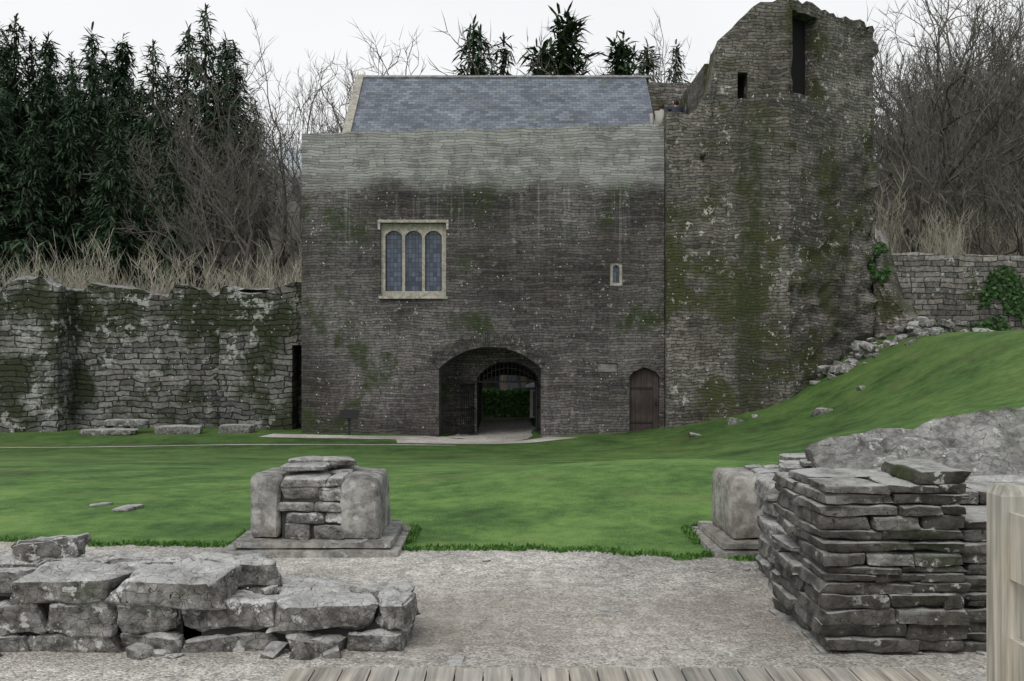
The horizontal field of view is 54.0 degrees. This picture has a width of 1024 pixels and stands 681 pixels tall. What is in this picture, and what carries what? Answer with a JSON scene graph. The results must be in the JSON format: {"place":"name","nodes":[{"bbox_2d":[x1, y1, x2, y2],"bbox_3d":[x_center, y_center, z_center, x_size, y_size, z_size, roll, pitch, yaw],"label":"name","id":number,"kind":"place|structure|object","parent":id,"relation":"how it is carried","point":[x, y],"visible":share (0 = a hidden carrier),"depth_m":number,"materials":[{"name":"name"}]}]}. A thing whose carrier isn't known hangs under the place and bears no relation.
{"place":"outdoors","nodes":[
{"label":"outdoors","id":0,"kind":"place"},
{"bbox_2d":[0,533,420,659],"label":"low wall","id":1,"kind":"structure","parent":0,"point":[142,606],"depth_m":5.45,"materials":[{"name":"grey stone"}]},
{"bbox_2d":[0,444,455,447],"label":"footpath","id":2,"kind":"structure","parent":0,"point":[217,444],"depth_m":28.03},
{"bbox_2d":[260,417,535,442],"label":"gate path","id":3,"kind":"structure","parent":0,"point":[501,429],"depth_m":33.01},
{"bbox_2d":[396,437,576,443],"bbox_3d":[-0.748,3.023,30.212,5.656,0.148,1.874,0,0,-19],"label":"path edge","id":4,"kind":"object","parent":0,"point":[456,442],"depth_m":29.95,"materials":[{"name":"grey stone"}]},
{"bbox_2d":[0,541,986,680],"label":"gravel path","id":5,"kind":"structure","parent":0,"point":[534,608],"depth_m":5.97,"materials":[{"name":"grey gravel"}]},
{"bbox_2d":[219,456,410,557],"bbox_3d":[-1.581,1.342,8.378,1.402,0.739,1.160,0,0,0],"label":"pillar base","id":6,"kind":"object","parent":5,"relation":"on","point":[320,507],"visible":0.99,"depth_m":7.97,"materials":[{"name":"stone"}]},
{"bbox_2d":[0,522,756,561],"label":"grass tufts","id":7,"kind":"object","parent":5,"relation":"on","point":[686,529],"visible":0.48,"depth_m":8.13,"materials":[{"name":"green plant"}]},
{"bbox_2d":[280,667,947,680],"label":"boardwalk","id":8,"kind":"structure","parent":5,"relation":"on","point":[627,674],"depth_m":4.92,"materials":[{"name":"grey wood"}]},
{"bbox_2d":[754,475,1023,588],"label":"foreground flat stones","id":9,"kind":"object","parent":5,"relation":"on","point":[766,492],"visible":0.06,"depth_m":7.13,"materials":[{"name":"grey stone"}]},
{"bbox_2d":[768,458,1023,655],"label":"masonry","id":10,"kind":"object","parent":5,"relation":"on","point":[889,557],"visible":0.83,"depth_m":5.40,"materials":[{"name":"stone"}]},
{"bbox_2d":[987,483,1023,680],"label":"wooden post","id":11,"kind":"object","parent":5,"relation":"on","point":[1005,581],"visible":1,"depth_m":3.92,"materials":[{"name":"brown wood"}]},
{"bbox_2d":[364,75,649,79],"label":"roof ridge","id":12,"kind":"structure","parent":0,"point":[647,77],"depth_m":37.20,"materials":[{"name":"grey stone"}]},
{"bbox_2d":[0,146,1023,556],"bbox_3d":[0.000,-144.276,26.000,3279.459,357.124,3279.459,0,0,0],"label":"ground","id":13,"kind":"structure","parent":0,"point":[640,490],"depth_m":16.52,"materials":[{"name":"green plant"}]},
{"bbox_2d":[0,47,35,251],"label":"conifer tree","id":14,"kind":"object","parent":13,"relation":"on","point":[8,129],"visible":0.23,"depth_m":62.87,"materials":[{"name":"green plant"}]},
{"bbox_2d":[0,71,38,242],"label":"conifer tree","id":15,"kind":"object","parent":13,"relation":"on","point":[5,169],"visible":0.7,"depth_m":60.76,"materials":[{"name":"green plant"}]},
{"bbox_2d":[0,13,53,185],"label":"conifer tree","id":16,"kind":"object","parent":13,"relation":"on","point":[11,87],"visible":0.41,"depth_m":70.17,"materials":[{"name":"green plant"}]},
{"bbox_2d":[13,36,57,206],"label":"conifer tree","id":17,"kind":"object","parent":13,"relation":"on","point":[33,74],"visible":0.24,"depth_m":71.52,"materials":[{"name":"green plant"}]},
{"bbox_2d":[0,110,73,284],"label":"conifer tree","id":18,"kind":"object","parent":13,"relation":"on","point":[31,199],"visible":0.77,"depth_m":59.78,"materials":[{"name":"green plant"}]},
{"bbox_2d":[0,56,91,265],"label":"conifer tree","id":19,"kind":"object","parent":13,"relation":"on","point":[47,126],"visible":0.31,"depth_m":63.64,"materials":[{"name":"green plant"}]},
{"bbox_2d":[15,31,76,192],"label":"conifer tree","id":20,"kind":"object","parent":13,"relation":"on","point":[49,51],"visible":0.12,"depth_m":74.06,"materials":[{"name":"green plant"}]},
{"bbox_2d":[23,84,104,286],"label":"conifer tree","id":21,"kind":"object","parent":13,"relation":"on","point":[72,175],"visible":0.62,"depth_m":61.86,"materials":[{"name":"green plant"}]},
{"bbox_2d":[59,65,90,170],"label":"conifer tree","id":22,"kind":"object","parent":13,"relation":"on","point":[68,87],"visible":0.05,"depth_m":91.65,"materials":[{"name":"green plant"}]},
{"bbox_2d":[25,228,127,288],"bbox_3d":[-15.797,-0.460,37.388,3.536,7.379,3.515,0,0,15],"label":"dry grass","id":23,"kind":"structure","parent":13,"relation":"on","point":[106,273],"depth_m":36.70,"materials":[{"name":"brown plant"}]},
{"bbox_2d":[44,21,145,260],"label":"conifer tree","id":24,"kind":"object","parent":13,"relation":"on","point":[94,101],"visible":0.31,"depth_m":65.88,"materials":[{"name":"green plant"}]},
{"bbox_2d":[67,128,145,287],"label":"conifer tree","id":25,"kind":"object","parent":13,"relation":"on","point":[79,241],"visible":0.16,"depth_m":60.41,"materials":[{"name":"green plant"}]},
{"bbox_2d":[72,106,151,284],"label":"conifer tree","id":26,"kind":"object","parent":13,"relation":"on","point":[114,181],"visible":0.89,"depth_m":57.82,"materials":[{"name":"green plant"}]},
{"bbox_2d":[89,56,143,282],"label":"conifer tree","id":27,"kind":"object","parent":13,"relation":"on","point":[113,90],"visible":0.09,"depth_m":71.03,"materials":[{"name":"green plant"}]},
{"bbox_2d":[88,32,176,272],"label":"conifer tree","id":28,"kind":"object","parent":13,"relation":"on","point":[126,59],"visible":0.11,"depth_m":71.35,"materials":[{"name":"green plant"}]},
{"bbox_2d":[0,276,301,432],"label":"curtain wall","id":29,"kind":"structure","parent":13,"relation":"on","point":[95,355],"depth_m":33.09,"materials":[{"name":"stone"}]},
{"bbox_2d":[111,83,190,286],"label":"conifer tree","id":30,"kind":"object","parent":13,"relation":"on","point":[134,128],"visible":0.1,"depth_m":66.60,"materials":[{"name":"green plant"}]},
{"bbox_2d":[119,39,194,288],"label":"conifer tree","id":31,"kind":"object","parent":13,"relation":"on","point":[150,124],"visible":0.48,"depth_m":63.89,"materials":[{"name":"green plant"}]},
{"bbox_2d":[126,65,198,275],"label":"conifer tree","id":32,"kind":"object","parent":13,"relation":"on","point":[171,92],"visible":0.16,"depth_m":67.07,"materials":[{"name":"green plant"}]},
{"bbox_2d":[80,419,255,435],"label":"stone blocks","id":33,"kind":"object","parent":13,"relation":"on","point":[106,428],"visible":0.97,"depth_m":31.43,"materials":[{"name":"grey stone"}]},
{"bbox_2d":[118,233,218,294],"bbox_3d":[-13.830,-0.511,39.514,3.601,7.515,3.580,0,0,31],"label":"dry grass","id":34,"kind":"structure","parent":13,"relation":"on","point":[153,287],"depth_m":39.17,"materials":[{"name":"brown plant"}]},
{"bbox_2d":[130,120,206,292],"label":"conifer tree","id":35,"kind":"object","parent":13,"relation":"on","point":[167,182],"visible":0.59,"depth_m":56.68,"materials":[{"name":"green plant"}]},
{"bbox_2d":[80,36,282,285],"bbox_3d":[-20.230,-9.007,64.415,13.898,19.622,12.516,0,0,-40],"label":"bare tree","id":36,"kind":"object","parent":13,"relation":"on","point":[194,157],"visible":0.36,"depth_m":62.60,"materials":[{"name":"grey plant"}]},
{"bbox_2d":[100,80,295,287],"bbox_3d":[-18.457,-6.799,58.316,12.578,17.302,14.198,0,0,7],"label":"bare tree","id":37,"kind":"object","parent":13,"relation":"on","point":[220,262],"visible":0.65,"depth_m":56.85,"materials":[{"name":"grey plant"}]},
{"bbox_2d":[157,22,241,275],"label":"conifer tree","id":38,"kind":"object","parent":13,"relation":"on","point":[188,35],"visible":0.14,"depth_m":69.89,"materials":[{"name":"green plant"}]},
{"bbox_2d":[113,104,297,290],"bbox_3d":[-15.909,-4.896,54.245,10.657,15.046,9.597,0,0,-42],"label":"bare tree","id":39,"kind":"object","parent":13,"relation":"on","point":[248,246],"visible":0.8,"depth_m":53.15,"materials":[{"name":"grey plant"}]},
{"bbox_2d":[173,3,248,285],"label":"conifer tree","id":40,"kind":"object","parent":13,"relation":"on","point":[208,52],"visible":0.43,"depth_m":66.97,"materials":[{"name":"green plant"}]},
{"bbox_2d":[177,61,266,291],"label":"conifer tree","id":41,"kind":"object","parent":13,"relation":"on","point":[222,100],"visible":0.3,"depth_m":65.96,"materials":[{"name":"green plant"}]},
{"bbox_2d":[164,104,284,290],"bbox_3d":[-16.567,-6.433,61.182,5.916,15.605,10.896,0,0,23],"label":"bare tree","id":42,"kind":"object","parent":13,"relation":"on","point":[224,177],"visible":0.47,"depth_m":59.84,"materials":[{"name":"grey plant"}]},
{"bbox_2d":[199,30,277,277],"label":"conifer tree","id":43,"kind":"object","parent":13,"relation":"on","point":[223,46],"visible":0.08,"depth_m":85.70,"materials":[{"name":"green plant"}]},
{"bbox_2d":[114,10,363,286],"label":"bare tree","id":44,"kind":"object","parent":13,"relation":"on","point":[283,253],"visible":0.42,"depth_m":65.78,"materials":[{"name":"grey plant"}]},
{"bbox_2d":[162,91,320,288],"bbox_3d":[-13.473,-5.757,55.770,11.654,16.690,6.328,0,0,-22],"label":"bare tree","id":45,"kind":"object","parent":13,"relation":"on","point":[298,230],"visible":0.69,"depth_m":55.64,"materials":[{"name":"grey plant"}]},
{"bbox_2d":[218,39,274,271],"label":"conifer tree","id":46,"kind":"object","parent":13,"relation":"on","point":[238,79],"visible":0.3,"depth_m":77.81,"materials":[{"name":"green plant"}]},
{"bbox_2d":[235,100,282,284],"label":"conifer tree","id":47,"kind":"object","parent":13,"relation":"on","point":[254,258],"visible":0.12,"depth_m":79.13,"materials":[{"name":"green plant"}]},
{"bbox_2d":[218,139,301,287],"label":"bare tree","id":48,"kind":"object","parent":13,"relation":"on","point":[283,234],"visible":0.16,"depth_m":58.16,"materials":[{"name":"grey plant"}]},
{"bbox_2d":[226,48,349,195],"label":"bare tree","id":49,"kind":"object","parent":13,"relation":"on","point":[302,114],"visible":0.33,"depth_m":61.12,"materials":[{"name":"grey plant"}]},
{"bbox_2d":[233,77,350,257],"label":"bare tree","id":50,"kind":"object","parent":13,"relation":"on","point":[277,240],"visible":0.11,"depth_m":61.52,"materials":[{"name":"brown plant"}]},
{"bbox_2d":[277,28,406,160],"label":"bare tree","id":51,"kind":"object","parent":13,"relation":"on","point":[346,85],"visible":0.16,"depth_m":57.24,"materials":[{"name":"brown plant"}]},
{"bbox_2d":[348,18,425,74],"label":"bare tree","id":52,"kind":"object","parent":13,"relation":"on","point":[382,61],"visible":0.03,"depth_m":63.83,"materials":[{"name":"brown plant"}]},
{"bbox_2d":[319,13,553,128],"bbox_3d":[-1.783,-7.524,68.309,19.875,27.339,22.436,0,0,27],"label":"bare tree","id":53,"kind":"object","parent":13,"relation":"on","point":[487,55],"visible":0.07,"depth_m":60.78,"materials":[{"name":"brown plant"}]},
{"bbox_2d":[446,14,492,75],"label":"conifer tree","id":54,"kind":"object","parent":13,"relation":"on","point":[474,37],"visible":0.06,"depth_m":63.84,"materials":[{"name":"green plant"}]},
{"bbox_2d":[457,24,497,388],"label":"conifer tree","id":55,"kind":"object","parent":13,"relation":"on","point":[487,385],"visible":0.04,"depth_m":69.64,"materials":[{"name":"green plant"}]},
{"bbox_2d":[301,124,663,436],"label":"gatehouse walls","id":56,"kind":"structure","parent":13,"relation":"on","point":[551,241],"depth_m":32.00,"materials":[{"name":"grey stone"}]},
{"bbox_2d":[378,220,448,298],"bbox_3d":[-3.145,-2.585,32.030,2.250,2.510,0.220,0,0,0],"label":"window surround","id":57,"kind":"object","parent":56,"relation":"attached to","point":[415,221],"visible":1,"depth_m":31.93,"materials":[{"name":"beige stone"}]},
{"bbox_2d":[429,331,551,367],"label":"gate arch voussoirs","id":58,"kind":"object","parent":56,"relation":"attached to","point":[489,342],"visible":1,"depth_m":31.96,"materials":[{"name":"stone"}]},
{"bbox_2d":[342,74,654,131],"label":"roof","id":59,"kind":"structure","parent":56,"relation":"on","point":[397,104],"depth_m":35.77,"materials":[{"name":"grey stone"}]},
{"bbox_2d":[629,367,657,430],"bbox_3d":[4.218,2.152,32.170,0.936,2.595,0.100,0,0,0],"label":"door","id":60,"kind":"structure","parent":56,"relation":"in","point":[643,398],"depth_m":32.16,"materials":[{"name":"brown wood"}]},
{"bbox_2d":[460,362,538,434],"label":"iron gate","id":61,"kind":"structure","parent":13,"relation":"on","point":[473,408],"depth_m":33.63,"materials":[{"name":"black metal"}]},
{"bbox_2d":[485,32,520,389],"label":"conifer tree","id":62,"kind":"object","parent":13,"relation":"on","point":[503,56],"visible":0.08,"depth_m":60.23,"materials":[{"name":"green plant"}]},
{"bbox_2d":[482,387,529,417],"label":"hedge","id":63,"kind":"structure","parent":13,"relation":"on","point":[509,403],"depth_m":44.65,"materials":[{"name":"green plant"}]},
{"bbox_2d":[89,502,986,664],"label":"loose stones","id":64,"kind":"object","parent":13,"relation":"on","point":[455,660],"visible":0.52,"depth_m":7.30,"materials":[{"name":"grey stone"}]},
{"bbox_2d":[517,37,558,395],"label":"cypress tree","id":65,"kind":"object","parent":13,"relation":"on","point":[549,41],"visible":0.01,"depth_m":79.57,"materials":[{"name":"green plant"}]},
{"bbox_2d":[533,1,609,75],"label":"cypress tree","id":66,"kind":"object","parent":13,"relation":"on","point":[565,37],"visible":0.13,"depth_m":61.38,"materials":[{"name":"green plant"}]},
{"bbox_2d":[516,6,707,82],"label":"bare tree","id":67,"kind":"object","parent":13,"relation":"on","point":[610,73],"visible":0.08,"depth_m":55.29,"materials":[{"name":"brown plant"}]},
{"bbox_2d":[602,30,650,82],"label":"cypress tree","id":68,"kind":"object","parent":13,"relation":"on","point":[621,54],"visible":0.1,"depth_m":67.62,"materials":[{"name":"green plant"}]},
{"bbox_2d":[634,38,664,82],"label":"conifer tree","id":69,"kind":"object","parent":13,"relation":"on","point":[648,61],"visible":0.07,"depth_m":71.99,"materials":[{"name":"green plant"}]},
{"bbox_2d":[647,64,708,119],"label":"stone wall","id":70,"kind":"structure","parent":13,"relation":"on","point":[688,96],"depth_m":38.60,"materials":[{"name":"stone"}]},
{"bbox_2d":[662,39,694,82],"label":"conifer tree","id":71,"kind":"object","parent":13,"relation":"on","point":[675,78],"visible":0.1,"depth_m":79.65,"materials":[{"name":"green plant"}]},
{"bbox_2d":[690,453,811,557],"bbox_3d":[2.259,1.335,8.325,1.402,0.756,1.148,0,0,0],"label":"pillar base","id":72,"kind":"object","parent":13,"relation":"on","point":[731,529],"visible":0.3,"depth_m":8.01,"materials":[{"name":"stone"}]},
{"bbox_2d":[662,0,878,427],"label":"tower walls","id":73,"kind":"structure","parent":13,"relation":"on","point":[770,299],"depth_m":31.59,"materials":[{"name":"grey stone"}]},
{"bbox_2d":[737,18,804,97],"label":"window openings","id":74,"kind":"object","parent":73,"relation":"in","point":[798,59],"visible":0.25,"depth_m":32.53,"materials":[{"name":"black"}]},
{"bbox_2d":[688,316,993,437],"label":"fallen stones","id":75,"kind":"object","parent":13,"relation":"on","point":[920,325],"visible":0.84,"depth_m":31.61,"materials":[{"name":"grey stone"}]},
{"bbox_2d":[871,159,912,252],"bbox_3d":[14.243,-3.611,39.905,3.459,7.219,3.439,0,0,30],"label":"bare shrub","id":76,"kind":"object","parent":13,"relation":"on","point":[891,232],"visible":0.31,"depth_m":38.99,"materials":[{"name":"brown plant"}]},
{"bbox_2d":[870,194,913,252],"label":"dry grass","id":77,"kind":"structure","parent":13,"relation":"on","point":[896,249],"depth_m":43.67,"materials":[{"name":"brown plant"}]},
{"bbox_2d":[836,0,985,248],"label":"bare tree","id":78,"kind":"object","parent":13,"relation":"on","point":[881,102],"visible":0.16,"depth_m":50.97,"materials":[{"name":"brown plant"}]},
{"bbox_2d":[804,406,1023,479],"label":"rock outcrop","id":79,"kind":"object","parent":13,"relation":"on","point":[981,442],"depth_m":7.90,"materials":[{"name":"stone"}]},
{"bbox_2d":[871,115,974,252],"bbox_3d":[17.320,-5.121,44.837,3.790,9.996,6.980,0,0,-42],"label":"bare shrub","id":80,"kind":"object","parent":13,"relation":"on","point":[909,207],"visible":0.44,"depth_m":44.17,"materials":[{"name":"grey plant"}]},
{"bbox_2d":[872,163,978,252],"bbox_3d":[18.573,-4.592,48.061,7.398,9.014,6.553,0,0,30],"label":"bare shrub","id":81,"kind":"object","parent":13,"relation":"on","point":[930,226],"visible":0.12,"depth_m":47.67,"materials":[{"name":"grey plant"}]},
{"bbox_2d":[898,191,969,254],"bbox_3d":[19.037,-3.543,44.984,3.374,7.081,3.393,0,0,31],"label":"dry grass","id":82,"kind":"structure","parent":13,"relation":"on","point":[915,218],"depth_m":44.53,"materials":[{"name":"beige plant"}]},
{"bbox_2d":[896,175,979,254],"bbox_3d":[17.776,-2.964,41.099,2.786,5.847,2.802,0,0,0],"label":"dry grass","id":83,"kind":"structure","parent":13,"relation":"on","point":[930,240],"depth_m":41.03,"materials":[{"name":"beige plant"}]},
{"bbox_2d":[871,30,1016,252],"bbox_3d":[20.731,-7.949,55.177,10.185,15.968,11.310,0,0,-38],"label":"bare tree","id":84,"kind":"object","parent":13,"relation":"on","point":[892,144],"visible":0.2,"depth_m":53.76,"materials":[{"name":"brown plant"}]},
{"bbox_2d":[868,241,1023,331],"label":"wall ivy","id":85,"kind":"object","parent":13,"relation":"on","point":[884,274],"visible":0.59,"depth_m":36.53,"materials":[{"name":"green plant"}]},
{"bbox_2d":[871,0,1023,251],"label":"bare tree","id":86,"kind":"object","parent":13,"relation":"on","point":[952,105],"visible":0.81,"depth_m":42.98,"materials":[{"name":"grey plant"}]},
{"bbox_2d":[871,252,1023,333],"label":"curtain wall","id":87,"kind":"structure","parent":13,"relation":"on","point":[937,286],"depth_m":36.60,"materials":[{"name":"stone"}]},
{"bbox_2d":[873,0,1023,238],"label":"bare tree","id":88,"kind":"object","parent":13,"relation":"on","point":[943,163],"visible":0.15,"depth_m":53.26,"materials":[{"name":"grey plant"}]},
{"bbox_2d":[873,92,1023,255],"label":"bare shrub","id":89,"kind":"object","parent":13,"relation":"on","point":[927,175],"visible":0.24,"depth_m":46.75,"materials":[{"name":"grey plant"}]},
{"bbox_2d":[873,2,1023,245],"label":"bare tree","id":90,"kind":"object","parent":13,"relation":"on","point":[893,162],"visible":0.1,"depth_m":56.06,"materials":[{"name":"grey plant"}]},
{"bbox_2d":[873,1,1023,246],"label":"bare tree","id":91,"kind":"object","parent":13,"relation":"on","point":[960,109],"visible":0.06,"depth_m":61.23,"materials":[{"name":"grey plant"}]},
{"bbox_2d":[874,74,1023,254],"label":"bare tree","id":92,"kind":"object","parent":13,"relation":"on","point":[949,209],"visible":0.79,"depth_m":42.05,"materials":[{"name":"grey plant"}]},
{"bbox_2d":[879,0,1023,246],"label":"bare tree","id":93,"kind":"object","parent":13,"relation":"on","point":[953,37],"visible":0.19,"depth_m":55.51,"materials":[{"name":"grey plant"}]},
{"bbox_2d":[884,18,1021,243],"bbox_3d":[21.128,-8.122,49.272,11.323,16.216,6.148,0,0,-42],"label":"bare tree","id":94,"kind":"object","parent":13,"relation":"on","point":[960,131],"visible":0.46,"depth_m":49.20,"materials":[{"name":"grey plant"}]},
{"bbox_2d":[897,52,1023,239],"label":"bare tree","id":95,"kind":"object","parent":13,"relation":"on","point":[988,191],"visible":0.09,"depth_m":53.76,"materials":[{"name":"grey plant"}]},
{"bbox_2d":[906,95,1023,255],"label":"bare shrub","id":96,"kind":"object","parent":13,"relation":"on","point":[997,182],"visible":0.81,"depth_m":41.45,"materials":[{"name":"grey plant"}]},
{"bbox_2d":[916,81,1023,225],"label":"bare tree","id":97,"kind":"object","parent":13,"relation":"on","point":[992,148],"visible":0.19,"depth_m":53.15,"materials":[{"name":"grey plant"}]},
{"bbox_2d":[934,3,1023,253],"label":"bare tree","id":98,"kind":"object","parent":13,"relation":"on","point":[1010,113],"visible":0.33,"depth_m":51.29,"materials":[{"name":"grey plant"}]},
{"bbox_2d":[951,0,1023,192],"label":"bare tree","id":99,"kind":"object","parent":13,"relation":"on","point":[993,43],"visible":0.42,"depth_m":49.60,"materials":[{"name":"grey plant"}]},
{"bbox_2d":[953,100,1023,240],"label":"bare shrub","id":100,"kind":"object","parent":13,"relation":"on","point":[1006,183],"visible":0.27,"depth_m":49.70,"materials":[{"name":"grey plant"}]},
{"bbox_2d":[955,94,1023,255],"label":"bare tree","id":101,"kind":"object","parent":13,"relation":"on","point":[1017,172],"visible":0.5,"depth_m":45.74,"materials":[{"name":"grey plant"}]},
{"bbox_2d":[0,0,1023,147],"label":"sky","id":102,"kind":"structure","parent":0,"point":[323,26],"materials":[{"name":"white"}]},
{"bbox_2d":[873,225,917,338],"bbox_3d":[13.912,-0.624,34.476,2.428,6.649,2.450,0,0,32],"label":"broken wall edge","id":103,"kind":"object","parent":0,"point":[893,307],"visible":0.13,"depth_m":34.14,"materials":[{"name":"grey stone"}]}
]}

